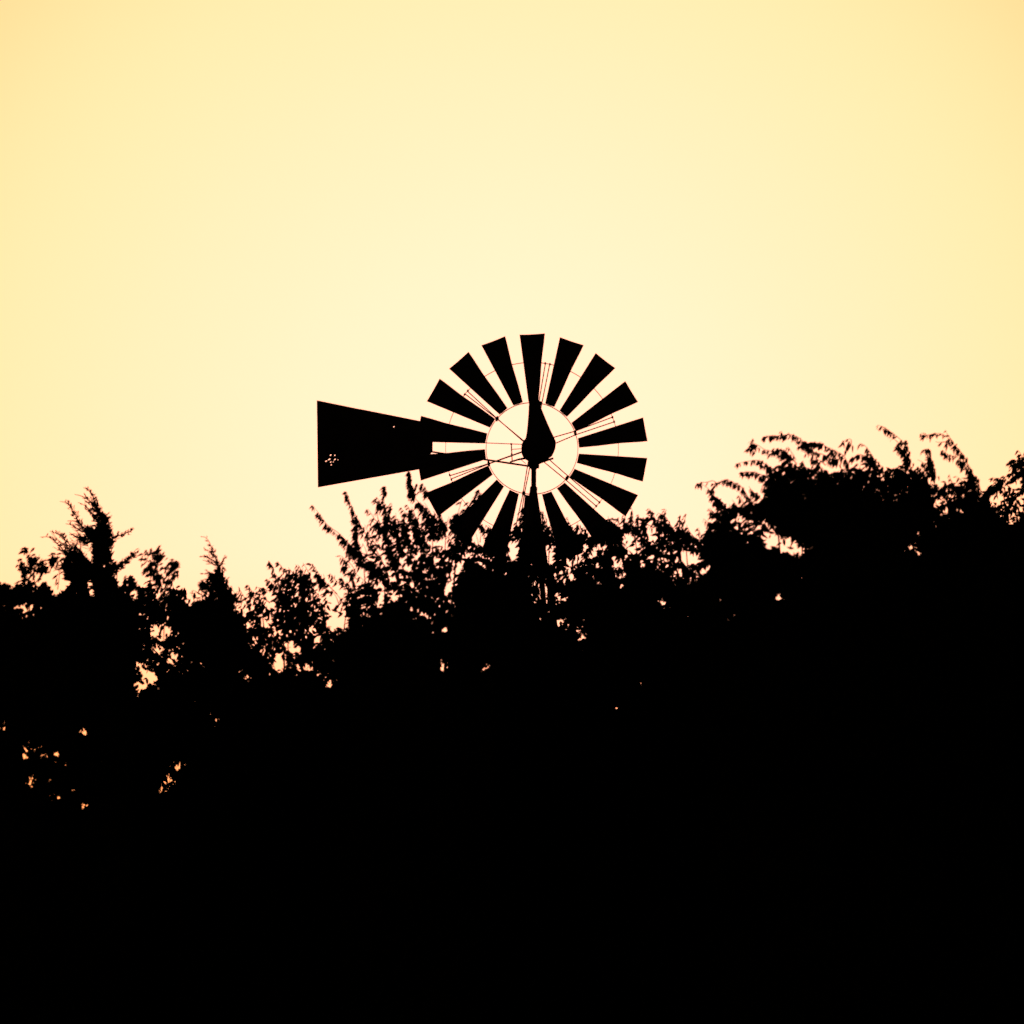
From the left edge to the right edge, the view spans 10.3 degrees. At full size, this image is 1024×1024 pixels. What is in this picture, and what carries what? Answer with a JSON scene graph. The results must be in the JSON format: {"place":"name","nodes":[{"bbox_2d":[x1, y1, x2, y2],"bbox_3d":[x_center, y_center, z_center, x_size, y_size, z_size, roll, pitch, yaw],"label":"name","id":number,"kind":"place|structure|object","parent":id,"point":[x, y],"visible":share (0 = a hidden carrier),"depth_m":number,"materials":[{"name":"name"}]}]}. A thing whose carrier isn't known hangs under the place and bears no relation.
{"place":"outdoors","nodes":[
{"label":"outdoors","id":0,"kind":"place"},
{"bbox_2d":[0,547,140,1023],"bbox_3d":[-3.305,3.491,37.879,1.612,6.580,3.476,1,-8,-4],"label":"broadleaf tree","id":1,"kind":"object","parent":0,"point":[67,898],"visible":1,"depth_m":36.74,"materials":[{"name":"black plant"}]},
{"bbox_2d":[42,487,150,1023],"bbox_3d":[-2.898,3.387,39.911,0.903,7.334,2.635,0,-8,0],"label":"cedar tree","id":2,"kind":"object","parent":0,"point":[80,569],"visible":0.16,"depth_m":39.55,"materials":[{"name":"black plant"}]},
{"bbox_2d":[137,545,184,1023],"bbox_3d":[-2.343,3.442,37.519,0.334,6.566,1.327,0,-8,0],"label":"sapling","id":3,"kind":"object","parent":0,"point":[158,577],"visible":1,"depth_m":37.66,"materials":[{"name":"black plant"}]},
{"bbox_2d":[118,574,260,1023],"bbox_3d":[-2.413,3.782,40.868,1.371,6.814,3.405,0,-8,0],"label":"broadleaf tree","id":4,"kind":"object","parent":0,"point":[160,969],"visible":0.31,"depth_m":39.84,"materials":[{"name":"black plant"}]},
{"bbox_2d":[177,536,256,1023],"bbox_3d":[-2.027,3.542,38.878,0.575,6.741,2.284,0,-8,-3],"label":"cedar tree","id":5,"kind":"object","parent":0,"point":[212,940],"visible":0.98,"depth_m":38.19,"materials":[{"name":"black plant"}]},
{"bbox_2d":[222,561,363,1023],"bbox_3d":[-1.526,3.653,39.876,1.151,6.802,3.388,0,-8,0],"label":"broadleaf tree","id":6,"kind":"object","parent":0,"point":[296,975],"visible":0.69,"depth_m":38.59,"materials":[{"name":"black plant"}]},
{"bbox_2d":[309,471,504,1023],"bbox_3d":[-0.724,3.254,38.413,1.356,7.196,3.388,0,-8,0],"label":"whip branched tree","id":7,"kind":"object","parent":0,"point":[417,728],"visible":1,"depth_m":37.16,"materials":[{"name":"black plant"}]},
{"bbox_2d":[317,333,646,612],"bbox_3d":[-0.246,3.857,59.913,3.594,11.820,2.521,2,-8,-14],"label":"windmill","id":8,"kind":"object","parent":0,"point":[360,444],"visible":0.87,"depth_m":61.03,"materials":[{"name":"metal"}]},
{"bbox_2d":[0,0,1023,808],"label":"sky","id":9,"kind":"structure","parent":0,"point":[221,220],"materials":[{"name":"yellow"}]},
{"bbox_2d":[452,507,637,1023],"bbox_3d":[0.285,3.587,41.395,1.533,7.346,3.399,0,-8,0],"label":"broadleaf tree","id":10,"kind":"object","parent":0,"point":[542,966],"visible":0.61,"depth_m":40.12,"materials":[{"name":"black plant"}]},
{"bbox_2d":[581,508,786,1023],"bbox_3d":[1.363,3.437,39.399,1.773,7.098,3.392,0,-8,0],"label":"broadleaf tree","id":11,"kind":"object","parent":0,"point":[651,901],"visible":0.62,"depth_m":38.12,"materials":[{"name":"black plant"}]},
{"bbox_2d":[695,425,1023,1023],"bbox_3d":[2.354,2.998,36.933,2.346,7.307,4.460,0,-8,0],"label":"leafy tree","id":12,"kind":"object","parent":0,"point":[861,718],"visible":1,"depth_m":35.11,"materials":[{"name":"black plant"}]},
{"bbox_2d":[981,450,1023,1023],"bbox_3d":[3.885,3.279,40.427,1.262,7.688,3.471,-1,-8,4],"label":"broadleaf tree","id":13,"kind":"object","parent":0,"point":[1015,986],"visible":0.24,"depth_m":39.19,"materials":[{"name":"black plant"}]}
]}

